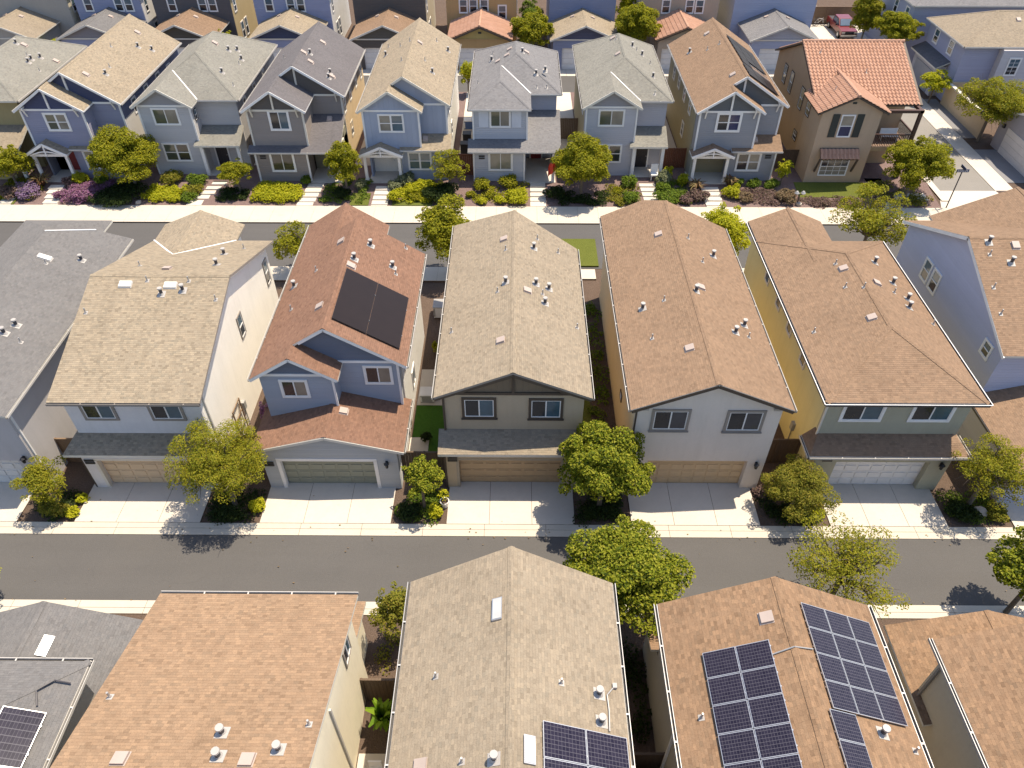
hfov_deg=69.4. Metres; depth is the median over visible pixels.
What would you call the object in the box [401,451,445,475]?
fence
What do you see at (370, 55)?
garage door
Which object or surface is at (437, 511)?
shrub
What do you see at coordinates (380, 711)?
broad leaf plant
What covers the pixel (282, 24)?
house
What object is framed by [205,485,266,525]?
ground cover
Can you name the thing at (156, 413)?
window
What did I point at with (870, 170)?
front garden
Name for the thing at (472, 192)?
shrub
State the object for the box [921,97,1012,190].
path
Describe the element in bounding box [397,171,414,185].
shrub
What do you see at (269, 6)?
window
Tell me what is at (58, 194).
shrub
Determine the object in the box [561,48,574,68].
garage door
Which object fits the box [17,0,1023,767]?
ground
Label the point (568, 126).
fence
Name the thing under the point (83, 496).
shrub
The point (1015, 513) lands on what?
driveway
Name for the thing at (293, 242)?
tree
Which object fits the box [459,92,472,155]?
path
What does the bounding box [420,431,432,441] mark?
shrub
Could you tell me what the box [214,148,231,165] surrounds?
front door
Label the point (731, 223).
tree
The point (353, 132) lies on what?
window
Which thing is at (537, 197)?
steps
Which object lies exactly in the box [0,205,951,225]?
sidewalk
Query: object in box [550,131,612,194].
tree
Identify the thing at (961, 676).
house
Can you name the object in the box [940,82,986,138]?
garden wall
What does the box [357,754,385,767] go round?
patio
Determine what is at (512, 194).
shrub
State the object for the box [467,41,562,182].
house
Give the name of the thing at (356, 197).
lawn
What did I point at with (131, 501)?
driveway
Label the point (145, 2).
window
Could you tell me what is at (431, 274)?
sidewalk
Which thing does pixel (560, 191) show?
shrub
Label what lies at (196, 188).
shrub
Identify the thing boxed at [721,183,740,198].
shrub
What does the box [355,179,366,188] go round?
shrub
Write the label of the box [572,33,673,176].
house
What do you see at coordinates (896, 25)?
tree
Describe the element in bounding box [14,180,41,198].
shrub
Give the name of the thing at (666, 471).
garage door
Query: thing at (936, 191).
path
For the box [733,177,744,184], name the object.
shrub
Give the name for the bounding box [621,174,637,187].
shrub
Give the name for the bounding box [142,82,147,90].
window
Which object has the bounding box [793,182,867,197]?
lawn
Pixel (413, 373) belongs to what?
window
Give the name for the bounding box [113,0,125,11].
window
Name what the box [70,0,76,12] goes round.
window
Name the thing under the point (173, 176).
shrub
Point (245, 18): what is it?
window
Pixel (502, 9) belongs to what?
window
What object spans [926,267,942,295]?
window
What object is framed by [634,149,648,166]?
front door
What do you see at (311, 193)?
steps
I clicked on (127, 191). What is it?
shrub
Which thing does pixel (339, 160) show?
tree
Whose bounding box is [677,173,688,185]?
shrub
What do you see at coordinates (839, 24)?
pickup truck
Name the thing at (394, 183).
shrub
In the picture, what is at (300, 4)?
window
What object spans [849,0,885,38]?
tree
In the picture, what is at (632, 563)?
tree
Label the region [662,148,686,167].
fence
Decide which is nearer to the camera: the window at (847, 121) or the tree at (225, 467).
the tree at (225, 467)
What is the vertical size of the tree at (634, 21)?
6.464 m
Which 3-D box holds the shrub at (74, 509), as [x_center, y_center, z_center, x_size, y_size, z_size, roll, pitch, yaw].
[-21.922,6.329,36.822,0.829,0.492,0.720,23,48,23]
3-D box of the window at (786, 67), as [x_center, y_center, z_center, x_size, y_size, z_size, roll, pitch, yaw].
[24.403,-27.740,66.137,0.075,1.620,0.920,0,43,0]
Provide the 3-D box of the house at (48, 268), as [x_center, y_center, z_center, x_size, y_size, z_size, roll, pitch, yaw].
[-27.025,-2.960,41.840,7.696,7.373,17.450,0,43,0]
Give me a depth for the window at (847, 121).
58.02 m
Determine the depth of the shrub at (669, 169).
61.44 m
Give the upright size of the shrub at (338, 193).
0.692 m
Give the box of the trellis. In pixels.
[232,398,248,430]
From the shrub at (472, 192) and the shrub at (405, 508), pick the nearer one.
the shrub at (405, 508)
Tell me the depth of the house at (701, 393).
37.04 m
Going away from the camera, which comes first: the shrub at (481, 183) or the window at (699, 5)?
the shrub at (481, 183)
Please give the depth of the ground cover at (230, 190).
60.00 m
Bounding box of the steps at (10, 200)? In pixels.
[0,196,16,204]
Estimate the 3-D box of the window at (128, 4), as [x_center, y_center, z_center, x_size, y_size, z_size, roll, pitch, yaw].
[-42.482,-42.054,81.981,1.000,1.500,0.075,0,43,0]
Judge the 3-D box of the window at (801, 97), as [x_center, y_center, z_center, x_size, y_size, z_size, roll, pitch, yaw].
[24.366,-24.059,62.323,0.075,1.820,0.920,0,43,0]
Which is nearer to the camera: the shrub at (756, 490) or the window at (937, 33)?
the shrub at (756, 490)
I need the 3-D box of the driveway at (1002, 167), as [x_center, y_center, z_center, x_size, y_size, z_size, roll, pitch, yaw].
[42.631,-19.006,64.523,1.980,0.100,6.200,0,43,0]
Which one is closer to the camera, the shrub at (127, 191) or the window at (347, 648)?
the window at (347, 648)
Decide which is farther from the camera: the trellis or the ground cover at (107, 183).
the ground cover at (107, 183)
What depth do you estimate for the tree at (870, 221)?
49.92 m
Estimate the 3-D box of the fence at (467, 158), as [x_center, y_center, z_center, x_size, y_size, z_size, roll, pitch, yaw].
[-4.148,-18.301,61.665,2.200,1.860,0.100,0,43,0]
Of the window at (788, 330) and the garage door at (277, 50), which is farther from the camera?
the garage door at (277, 50)
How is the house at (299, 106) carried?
on the ground at (77, 478)
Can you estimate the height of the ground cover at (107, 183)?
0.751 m
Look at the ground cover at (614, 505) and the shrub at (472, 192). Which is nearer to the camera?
the ground cover at (614, 505)
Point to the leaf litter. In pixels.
(482, 544)
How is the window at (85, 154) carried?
in the house at (109, 76)
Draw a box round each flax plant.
[27,171,49,185]
[685,178,706,189]
[721,174,737,185]
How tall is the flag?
1.960 m
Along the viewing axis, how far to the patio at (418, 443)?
42.80 m
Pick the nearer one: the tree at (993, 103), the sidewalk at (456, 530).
the sidewalk at (456, 530)
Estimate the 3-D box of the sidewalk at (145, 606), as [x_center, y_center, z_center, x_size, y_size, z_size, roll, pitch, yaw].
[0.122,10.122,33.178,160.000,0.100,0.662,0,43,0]
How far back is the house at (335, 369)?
37.23 m
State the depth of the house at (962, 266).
39.39 m
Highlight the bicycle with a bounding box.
[812,16,825,25]
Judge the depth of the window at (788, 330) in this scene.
40.28 m
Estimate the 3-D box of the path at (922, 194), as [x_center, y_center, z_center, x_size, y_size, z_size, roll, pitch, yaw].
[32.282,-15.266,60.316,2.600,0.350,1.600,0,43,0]
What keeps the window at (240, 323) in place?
in the house at (168, 331)
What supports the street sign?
on the curb ramp
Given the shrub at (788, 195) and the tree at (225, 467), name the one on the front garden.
the shrub at (788, 195)
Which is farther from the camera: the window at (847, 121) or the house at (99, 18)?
the house at (99, 18)
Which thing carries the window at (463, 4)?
in the house at (473, 26)
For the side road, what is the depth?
63.86 m
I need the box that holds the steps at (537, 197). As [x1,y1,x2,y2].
[530,183,545,206]
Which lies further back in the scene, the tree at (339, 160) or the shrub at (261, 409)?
the tree at (339, 160)
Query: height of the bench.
0.875 m
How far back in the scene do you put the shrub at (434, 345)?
45.61 m
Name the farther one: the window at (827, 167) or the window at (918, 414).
the window at (827, 167)
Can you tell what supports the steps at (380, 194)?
on the ground at (77, 478)
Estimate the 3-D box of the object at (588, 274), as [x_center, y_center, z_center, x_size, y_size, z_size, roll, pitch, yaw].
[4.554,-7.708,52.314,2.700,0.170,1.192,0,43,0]
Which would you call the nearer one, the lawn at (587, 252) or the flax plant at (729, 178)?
the lawn at (587, 252)
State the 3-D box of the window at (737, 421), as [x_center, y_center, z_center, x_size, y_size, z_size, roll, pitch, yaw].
[10.945,1.784,34.835,1.910,1.500,0.120,0,43,0]
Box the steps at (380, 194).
[371,186,390,205]
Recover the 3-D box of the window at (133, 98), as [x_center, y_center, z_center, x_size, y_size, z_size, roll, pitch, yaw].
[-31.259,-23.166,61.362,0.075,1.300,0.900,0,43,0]
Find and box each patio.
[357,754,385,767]
[406,369,441,465]
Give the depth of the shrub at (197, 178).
60.63 m
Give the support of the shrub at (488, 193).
on the front garden
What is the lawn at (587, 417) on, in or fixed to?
on the ground at (77, 478)
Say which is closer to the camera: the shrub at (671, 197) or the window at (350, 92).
the shrub at (671, 197)
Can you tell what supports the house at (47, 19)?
on the ground at (77, 478)
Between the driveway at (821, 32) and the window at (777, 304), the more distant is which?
the driveway at (821, 32)
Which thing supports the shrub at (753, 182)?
on the front garden
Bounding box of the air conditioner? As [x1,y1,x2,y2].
[433,299,443,317]
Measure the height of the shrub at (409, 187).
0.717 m
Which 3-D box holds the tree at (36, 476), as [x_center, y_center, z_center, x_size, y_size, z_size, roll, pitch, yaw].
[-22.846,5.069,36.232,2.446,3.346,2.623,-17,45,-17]
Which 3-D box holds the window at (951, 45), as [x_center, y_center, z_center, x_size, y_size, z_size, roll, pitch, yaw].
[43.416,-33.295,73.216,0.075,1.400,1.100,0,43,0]
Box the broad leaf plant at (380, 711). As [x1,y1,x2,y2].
[365,697,392,731]
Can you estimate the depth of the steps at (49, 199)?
59.97 m
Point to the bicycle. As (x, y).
(819, 21)
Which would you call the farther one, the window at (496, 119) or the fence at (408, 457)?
the window at (496, 119)
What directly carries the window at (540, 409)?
in the house at (513, 388)
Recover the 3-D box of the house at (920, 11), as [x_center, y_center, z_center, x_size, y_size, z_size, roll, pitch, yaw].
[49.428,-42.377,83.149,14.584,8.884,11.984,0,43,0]
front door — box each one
[69,151,80,169]
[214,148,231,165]
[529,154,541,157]
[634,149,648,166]
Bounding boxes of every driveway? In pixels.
[0,482,35,521]
[74,482,213,522]
[260,483,395,523]
[363,69,774,76]
[446,482,574,524]
[627,483,759,525]
[810,24,868,38]
[817,484,948,526]
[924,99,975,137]
[975,150,1023,182]
[1000,502,1023,526]
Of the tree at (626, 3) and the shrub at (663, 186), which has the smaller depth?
the shrub at (663, 186)
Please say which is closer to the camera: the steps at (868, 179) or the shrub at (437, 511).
the shrub at (437, 511)
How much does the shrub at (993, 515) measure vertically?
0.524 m
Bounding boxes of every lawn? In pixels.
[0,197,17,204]
[349,193,370,205]
[392,199,431,205]
[412,405,443,461]
[562,239,598,266]
[582,400,591,424]
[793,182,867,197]
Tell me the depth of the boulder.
36.77 m
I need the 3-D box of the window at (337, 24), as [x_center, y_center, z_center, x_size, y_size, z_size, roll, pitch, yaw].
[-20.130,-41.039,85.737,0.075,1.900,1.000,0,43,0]
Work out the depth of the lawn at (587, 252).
54.43 m
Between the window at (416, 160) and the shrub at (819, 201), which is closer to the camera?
the shrub at (819, 201)
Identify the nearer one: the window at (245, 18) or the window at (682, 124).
the window at (682, 124)
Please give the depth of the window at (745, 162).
60.45 m
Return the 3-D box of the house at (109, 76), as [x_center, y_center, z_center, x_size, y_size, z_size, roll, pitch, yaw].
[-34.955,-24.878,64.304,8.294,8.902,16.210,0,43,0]
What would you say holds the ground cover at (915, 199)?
on the front garden
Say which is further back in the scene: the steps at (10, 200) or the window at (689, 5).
the window at (689, 5)
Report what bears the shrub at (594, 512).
on the ground at (77, 478)
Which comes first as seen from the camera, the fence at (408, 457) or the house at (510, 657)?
the house at (510, 657)
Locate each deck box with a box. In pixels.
[419,387,434,402]
[464,117,472,128]
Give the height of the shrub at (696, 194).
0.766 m
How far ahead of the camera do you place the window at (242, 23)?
85.78 m
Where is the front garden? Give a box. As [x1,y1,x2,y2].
[0,92,940,207]
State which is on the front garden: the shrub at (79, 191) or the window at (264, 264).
the shrub at (79, 191)
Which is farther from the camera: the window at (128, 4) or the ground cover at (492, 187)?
the window at (128, 4)
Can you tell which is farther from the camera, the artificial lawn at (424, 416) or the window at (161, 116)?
the window at (161, 116)
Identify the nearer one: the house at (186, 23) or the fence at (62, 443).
the fence at (62, 443)
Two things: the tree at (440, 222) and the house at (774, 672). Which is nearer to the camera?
the house at (774, 672)
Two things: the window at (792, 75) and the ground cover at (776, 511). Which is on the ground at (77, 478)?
the ground cover at (776, 511)
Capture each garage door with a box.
[0,461,23,481]
[101,461,195,482]
[177,47,185,53]
[273,48,282,58]
[282,461,376,482]
[363,48,379,68]
[459,48,482,68]
[459,460,560,481]
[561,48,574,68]
[648,461,744,482]
[660,48,670,69]
[758,49,778,69]
[828,462,924,483]
[997,128,1023,175]
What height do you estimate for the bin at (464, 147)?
1.100 m
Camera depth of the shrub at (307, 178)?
60.82 m
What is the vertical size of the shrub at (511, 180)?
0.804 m
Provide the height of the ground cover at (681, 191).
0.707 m
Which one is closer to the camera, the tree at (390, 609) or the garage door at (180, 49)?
the tree at (390, 609)
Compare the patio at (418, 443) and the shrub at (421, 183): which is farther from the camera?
the shrub at (421, 183)
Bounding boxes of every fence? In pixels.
[54,437,81,462]
[228,434,260,458]
[360,678,394,700]
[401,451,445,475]
[449,154,473,174]
[560,118,577,138]
[634,752,664,767]
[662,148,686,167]
[765,438,800,462]
[773,149,799,167]
[811,6,857,23]
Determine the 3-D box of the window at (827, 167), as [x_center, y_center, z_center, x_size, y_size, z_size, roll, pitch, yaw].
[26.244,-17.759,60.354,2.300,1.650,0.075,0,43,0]
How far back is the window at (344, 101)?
61.22 m
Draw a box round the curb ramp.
[940,191,997,207]
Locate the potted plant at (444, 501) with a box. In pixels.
[437,489,449,508]
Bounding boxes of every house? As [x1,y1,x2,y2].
[0,0,80,45]
[0,35,87,178]
[0,220,133,486]
[0,601,142,767]
[12,14,181,181]
[45,210,278,487]
[50,591,367,767]
[56,0,158,50]
[129,31,277,175]
[152,0,257,53]
[239,21,365,182]
[247,203,426,488]
[249,0,350,58]
[349,0,435,69]
[355,17,460,182]
[384,546,634,767]
[431,210,594,487]
[446,0,516,69]
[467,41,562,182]
[546,0,617,69]
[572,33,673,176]
[599,200,796,488]
[633,0,719,69]
[642,576,933,767]
[666,17,789,183]
[716,0,818,69]
[744,207,993,489]
[773,39,924,181]
[864,0,1023,62]
[883,610,1023,767]
[896,187,1023,502]
[911,10,1023,99]
[990,111,1023,175]
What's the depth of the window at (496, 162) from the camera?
60.33 m
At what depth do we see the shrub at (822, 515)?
36.63 m
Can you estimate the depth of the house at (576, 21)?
80.63 m
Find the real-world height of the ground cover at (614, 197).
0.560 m
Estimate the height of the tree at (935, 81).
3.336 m
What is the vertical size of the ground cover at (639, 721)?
0.426 m
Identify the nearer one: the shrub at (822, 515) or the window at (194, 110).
the shrub at (822, 515)
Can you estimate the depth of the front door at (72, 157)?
62.32 m
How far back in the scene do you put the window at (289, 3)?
81.84 m
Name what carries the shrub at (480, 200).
on the front garden
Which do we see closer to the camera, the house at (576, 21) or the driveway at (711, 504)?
the driveway at (711, 504)
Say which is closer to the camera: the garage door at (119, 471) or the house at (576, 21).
the garage door at (119, 471)
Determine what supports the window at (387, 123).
in the house at (408, 107)
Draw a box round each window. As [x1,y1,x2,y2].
[42,113,72,131]
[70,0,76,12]
[78,406,119,420]
[81,151,101,168]
[82,0,94,11]
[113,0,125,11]
[123,0,134,11]
[130,95,137,113]
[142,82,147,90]
[143,0,149,12]
[147,407,187,420]
[150,108,181,124]
[161,143,193,161]
[166,0,177,11]
[193,107,198,120]
[197,0,208,11]
[207,0,218,11]
[232,0,237,12]
[236,311,246,339]
[240,19,246,37]
[243,16,249,35]
[262,257,271,286]
[264,0,274,11]
[267,112,291,130]
[269,154,296,171]
[278,379,310,397]
[285,0,295,8]
[295,0,305,11]
[336,20,339,33]
[338,16,342,34]
[342,98,346,114]
[342,636,350,668]
[349,86,351,101]
[350,119,354,136]
[354,74,357,87]
[359,63,361,79]
[362,365,393,384]
[377,114,404,132]
[407,152,431,169]
[411,362,415,389]
[459,0,467,12]
[461,397,497,419]
[469,0,477,12]
[479,0,488,10]
[488,154,512,170]
[489,112,510,127]
[498,5,506,18]
[527,398,563,420]
[598,109,625,126]
[600,144,621,162]
[648,409,691,432]
[661,0,670,13]
[672,64,675,80]
[677,76,680,89]
[680,119,683,137]
[682,87,685,102]
[684,0,694,13]
[687,99,691,115]
[694,0,704,13]
[714,113,742,131]
[721,410,766,433]
[734,153,761,171]
[764,272,769,286]
[774,296,780,312]
[781,63,788,83]
[785,321,791,337]
[787,70,794,94]
[792,128,796,141]
[797,85,805,110]
[798,352,805,369]
[804,102,810,117]
[817,160,849,175]
[836,115,855,136]
[838,407,886,421]
[892,0,899,11]
[905,5,910,13]
[906,407,956,421]
[918,256,933,284]
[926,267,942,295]
[932,27,940,44]
[945,39,955,56]
[978,337,993,361]
[1002,58,1022,75]
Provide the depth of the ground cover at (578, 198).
59.55 m
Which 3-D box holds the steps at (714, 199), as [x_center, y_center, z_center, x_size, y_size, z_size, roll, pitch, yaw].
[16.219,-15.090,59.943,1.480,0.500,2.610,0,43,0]
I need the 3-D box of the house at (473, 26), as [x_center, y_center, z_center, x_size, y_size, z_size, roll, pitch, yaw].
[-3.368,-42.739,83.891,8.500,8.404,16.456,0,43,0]
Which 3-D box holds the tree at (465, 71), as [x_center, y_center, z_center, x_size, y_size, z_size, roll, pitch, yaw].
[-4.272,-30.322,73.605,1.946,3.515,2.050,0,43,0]
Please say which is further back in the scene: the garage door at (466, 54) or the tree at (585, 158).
the garage door at (466, 54)
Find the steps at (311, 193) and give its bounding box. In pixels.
[296,183,323,205]
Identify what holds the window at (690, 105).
in the house at (724, 111)
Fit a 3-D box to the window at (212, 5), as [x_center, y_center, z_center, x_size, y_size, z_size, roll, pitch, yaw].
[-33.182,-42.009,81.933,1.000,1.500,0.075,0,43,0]
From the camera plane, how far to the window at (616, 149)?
60.73 m
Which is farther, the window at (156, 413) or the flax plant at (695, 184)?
the flax plant at (695, 184)
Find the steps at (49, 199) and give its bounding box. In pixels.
[42,185,65,204]
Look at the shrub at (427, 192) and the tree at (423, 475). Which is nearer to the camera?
the tree at (423, 475)
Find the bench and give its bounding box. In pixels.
[879,128,897,140]
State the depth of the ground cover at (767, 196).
59.80 m
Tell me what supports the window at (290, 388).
in the house at (335, 369)
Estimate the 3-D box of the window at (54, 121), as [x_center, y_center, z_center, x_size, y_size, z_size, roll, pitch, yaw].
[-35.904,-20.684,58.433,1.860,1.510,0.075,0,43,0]
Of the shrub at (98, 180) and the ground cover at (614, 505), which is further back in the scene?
the shrub at (98, 180)
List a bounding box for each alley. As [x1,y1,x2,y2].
[0,534,1023,605]
[364,76,772,91]
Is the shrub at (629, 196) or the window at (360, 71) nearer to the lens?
the shrub at (629, 196)
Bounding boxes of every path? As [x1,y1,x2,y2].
[355,138,370,165]
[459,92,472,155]
[556,92,574,149]
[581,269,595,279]
[659,118,680,166]
[893,193,928,200]
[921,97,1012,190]
[923,177,947,200]
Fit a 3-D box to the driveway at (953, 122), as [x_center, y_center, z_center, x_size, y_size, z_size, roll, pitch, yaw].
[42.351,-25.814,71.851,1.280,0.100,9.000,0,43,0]
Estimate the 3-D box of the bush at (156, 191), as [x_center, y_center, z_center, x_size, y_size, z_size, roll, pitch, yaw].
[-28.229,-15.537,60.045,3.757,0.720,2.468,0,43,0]
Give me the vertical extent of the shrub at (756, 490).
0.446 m
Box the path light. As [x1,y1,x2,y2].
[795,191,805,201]
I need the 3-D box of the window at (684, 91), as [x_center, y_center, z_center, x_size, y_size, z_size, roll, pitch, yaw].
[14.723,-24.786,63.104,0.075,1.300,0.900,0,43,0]
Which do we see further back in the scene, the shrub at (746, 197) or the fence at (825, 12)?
the fence at (825, 12)
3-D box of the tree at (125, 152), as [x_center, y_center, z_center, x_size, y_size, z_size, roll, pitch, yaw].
[-30.961,-18.055,59.318,5.678,5.194,5.792,0,43,0]
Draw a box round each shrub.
[0,184,17,199]
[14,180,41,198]
[37,500,70,518]
[51,188,66,198]
[61,176,74,185]
[64,505,80,519]
[65,181,99,201]
[71,171,89,183]
[75,492,90,503]
[85,178,147,207]
[93,174,108,183]
[160,169,183,184]
[180,190,198,202]
[185,173,208,184]
[187,184,203,194]
[209,505,246,522]
[248,497,265,512]
[258,401,267,419]
[300,174,310,184]
[332,185,351,198]
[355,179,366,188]
[386,187,406,201]
[387,178,402,190]
[396,501,421,522]
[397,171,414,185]
[404,182,420,193]
[407,192,420,200]
[415,178,435,188]
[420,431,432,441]
[421,182,458,203]
[427,501,443,519]
[432,340,437,355]
[465,190,476,197]
[473,177,489,189]
[477,197,487,204]
[485,190,496,197]
[494,195,506,203]
[497,173,517,187]
[503,187,529,203]
[542,185,564,198]
[581,504,623,521]
[612,187,622,193]
[614,198,624,206]
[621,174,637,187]
[622,190,639,203]
[652,189,679,203]
[654,169,671,182]
[655,182,670,191]
[664,166,673,175]
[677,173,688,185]
[679,193,692,203]
[687,188,710,201]
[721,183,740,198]
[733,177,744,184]
[736,191,752,202]
[746,177,760,187]
[751,484,766,498]
[763,178,779,188]
[774,188,796,204]
[781,512,819,523]
[811,196,831,206]
[812,509,824,519]
[840,196,855,204]
[861,181,880,191]
[944,499,983,524]
[986,503,1009,522]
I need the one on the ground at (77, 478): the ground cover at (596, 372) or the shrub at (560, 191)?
the ground cover at (596, 372)
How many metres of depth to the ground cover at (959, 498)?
37.46 m
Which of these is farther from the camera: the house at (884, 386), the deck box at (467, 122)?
the deck box at (467, 122)
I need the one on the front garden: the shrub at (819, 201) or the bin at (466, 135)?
the shrub at (819, 201)
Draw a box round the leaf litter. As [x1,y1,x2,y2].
[12,495,1018,604]
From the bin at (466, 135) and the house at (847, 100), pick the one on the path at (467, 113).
the bin at (466, 135)
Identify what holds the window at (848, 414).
in the house at (884, 386)
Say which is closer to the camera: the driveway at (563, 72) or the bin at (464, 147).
the bin at (464, 147)
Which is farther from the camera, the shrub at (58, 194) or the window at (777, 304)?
the shrub at (58, 194)
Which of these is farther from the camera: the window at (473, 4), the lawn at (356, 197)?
the window at (473, 4)
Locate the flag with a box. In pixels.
[548,155,557,175]
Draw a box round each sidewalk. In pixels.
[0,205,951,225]
[270,266,447,281]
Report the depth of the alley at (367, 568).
34.92 m
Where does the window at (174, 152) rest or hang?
in the house at (190, 101)
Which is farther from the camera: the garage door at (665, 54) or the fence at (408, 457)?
the garage door at (665, 54)
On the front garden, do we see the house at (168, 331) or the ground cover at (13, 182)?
the ground cover at (13, 182)
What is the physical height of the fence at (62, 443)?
1.860 m
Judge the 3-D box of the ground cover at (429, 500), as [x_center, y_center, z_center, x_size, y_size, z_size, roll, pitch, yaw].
[-4.534,6.031,37.336,2.514,0.363,2.366,14,45,15]
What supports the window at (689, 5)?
in the house at (676, 19)
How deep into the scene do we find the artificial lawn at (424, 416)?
41.68 m
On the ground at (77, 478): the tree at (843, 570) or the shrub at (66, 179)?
the tree at (843, 570)
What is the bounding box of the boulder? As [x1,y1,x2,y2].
[975,506,987,515]
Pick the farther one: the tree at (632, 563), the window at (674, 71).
the window at (674, 71)
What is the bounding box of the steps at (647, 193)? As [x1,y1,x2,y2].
[639,183,657,199]
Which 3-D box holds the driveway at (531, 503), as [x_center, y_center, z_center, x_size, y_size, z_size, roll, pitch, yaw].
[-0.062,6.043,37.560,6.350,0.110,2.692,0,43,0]
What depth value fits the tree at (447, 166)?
58.54 m
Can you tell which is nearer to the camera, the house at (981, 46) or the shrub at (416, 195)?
the shrub at (416, 195)
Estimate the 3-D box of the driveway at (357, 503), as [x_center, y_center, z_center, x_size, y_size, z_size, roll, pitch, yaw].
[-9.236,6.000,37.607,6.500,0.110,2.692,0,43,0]
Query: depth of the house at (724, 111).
59.95 m
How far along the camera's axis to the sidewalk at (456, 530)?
36.27 m
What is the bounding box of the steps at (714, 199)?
[701,187,722,206]
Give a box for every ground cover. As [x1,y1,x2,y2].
[0,176,44,200]
[33,487,82,521]
[60,178,114,204]
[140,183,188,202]
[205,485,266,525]
[215,186,249,201]
[250,180,304,203]
[318,178,373,203]
[373,626,400,675]
[394,488,444,526]
[402,180,442,203]
[472,181,529,204]
[558,189,610,205]
[572,492,623,527]
[585,301,610,427]
[605,183,641,204]
[622,636,652,743]
[662,178,699,204]
[739,187,780,205]
[755,489,826,527]
[795,195,877,208]
[875,179,933,205]
[936,490,998,524]
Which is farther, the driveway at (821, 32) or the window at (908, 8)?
the driveway at (821, 32)
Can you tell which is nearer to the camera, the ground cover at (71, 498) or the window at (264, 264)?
the ground cover at (71, 498)
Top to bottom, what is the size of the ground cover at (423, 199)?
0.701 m
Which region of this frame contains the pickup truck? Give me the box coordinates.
[826,14,857,37]
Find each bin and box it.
[460,141,467,153]
[462,131,470,140]
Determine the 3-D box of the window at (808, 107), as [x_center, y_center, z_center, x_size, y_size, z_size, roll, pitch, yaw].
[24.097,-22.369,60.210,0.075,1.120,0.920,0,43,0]
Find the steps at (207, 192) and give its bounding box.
[186,181,226,204]
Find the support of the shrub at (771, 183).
on the front garden
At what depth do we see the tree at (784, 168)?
59.84 m
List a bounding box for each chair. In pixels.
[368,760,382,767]
[650,164,658,180]
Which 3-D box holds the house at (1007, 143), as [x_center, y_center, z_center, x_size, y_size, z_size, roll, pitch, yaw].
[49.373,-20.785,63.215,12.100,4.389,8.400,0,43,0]
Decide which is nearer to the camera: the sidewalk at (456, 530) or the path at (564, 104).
the sidewalk at (456, 530)
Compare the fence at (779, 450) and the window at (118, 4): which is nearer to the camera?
the fence at (779, 450)
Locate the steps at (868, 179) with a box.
[864,178,900,207]
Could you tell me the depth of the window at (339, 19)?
86.79 m
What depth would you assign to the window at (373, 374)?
37.00 m
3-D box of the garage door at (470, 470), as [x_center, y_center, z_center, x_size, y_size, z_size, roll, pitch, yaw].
[-0.102,4.318,37.801,5.150,2.090,0.080,0,43,0]
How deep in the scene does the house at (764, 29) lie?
81.25 m
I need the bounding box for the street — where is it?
[0,222,908,268]
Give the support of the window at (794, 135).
in the house at (847, 100)
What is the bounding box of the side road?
[898,107,993,190]
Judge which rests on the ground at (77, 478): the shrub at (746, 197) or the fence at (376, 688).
the fence at (376, 688)
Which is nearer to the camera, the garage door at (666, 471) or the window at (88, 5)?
the garage door at (666, 471)
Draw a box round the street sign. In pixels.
[946,164,969,207]
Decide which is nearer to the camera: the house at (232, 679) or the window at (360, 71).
the house at (232, 679)
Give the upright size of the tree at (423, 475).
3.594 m
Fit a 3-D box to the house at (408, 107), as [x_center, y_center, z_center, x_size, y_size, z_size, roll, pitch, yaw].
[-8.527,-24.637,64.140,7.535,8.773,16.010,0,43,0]
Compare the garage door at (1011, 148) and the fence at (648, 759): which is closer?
the fence at (648, 759)
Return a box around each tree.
[0,144,36,183]
[9,455,66,503]
[85,124,160,188]
[162,417,267,507]
[216,157,253,190]
[271,220,309,259]
[323,140,361,188]
[367,581,406,634]
[401,454,444,509]
[415,193,470,262]
[429,149,469,184]
[459,60,472,94]
[509,6,554,45]
[519,0,543,20]
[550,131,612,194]
[557,420,655,505]
[562,514,695,637]
[614,1,662,41]
[615,0,635,13]
[701,202,750,255]
[760,454,842,523]
[774,159,793,185]
[786,510,911,623]
[828,181,917,246]
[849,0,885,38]
[872,10,924,40]
[882,135,956,196]
[920,69,952,102]
[951,432,1023,510]
[953,76,1023,141]
[984,526,1023,613]
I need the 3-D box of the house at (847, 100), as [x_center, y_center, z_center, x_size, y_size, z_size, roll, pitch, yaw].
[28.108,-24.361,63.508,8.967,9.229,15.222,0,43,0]
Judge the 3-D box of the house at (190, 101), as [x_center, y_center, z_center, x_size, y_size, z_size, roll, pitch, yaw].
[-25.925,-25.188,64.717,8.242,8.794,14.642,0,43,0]
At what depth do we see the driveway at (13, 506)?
37.52 m
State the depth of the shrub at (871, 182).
59.97 m
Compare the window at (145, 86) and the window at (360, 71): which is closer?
the window at (145, 86)
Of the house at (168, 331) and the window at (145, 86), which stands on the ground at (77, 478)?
the house at (168, 331)
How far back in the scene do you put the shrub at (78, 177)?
60.66 m
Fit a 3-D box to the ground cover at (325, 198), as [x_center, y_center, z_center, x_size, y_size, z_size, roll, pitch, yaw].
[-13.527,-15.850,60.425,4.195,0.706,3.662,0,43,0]
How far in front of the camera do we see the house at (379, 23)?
81.21 m
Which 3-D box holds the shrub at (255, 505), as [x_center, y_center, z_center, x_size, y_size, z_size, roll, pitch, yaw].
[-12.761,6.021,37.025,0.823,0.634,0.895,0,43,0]
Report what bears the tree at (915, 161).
on the front garden
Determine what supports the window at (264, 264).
in the house at (168, 331)
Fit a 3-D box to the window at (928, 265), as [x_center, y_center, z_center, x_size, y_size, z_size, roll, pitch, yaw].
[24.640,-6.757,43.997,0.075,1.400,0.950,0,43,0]
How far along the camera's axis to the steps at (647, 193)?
60.49 m

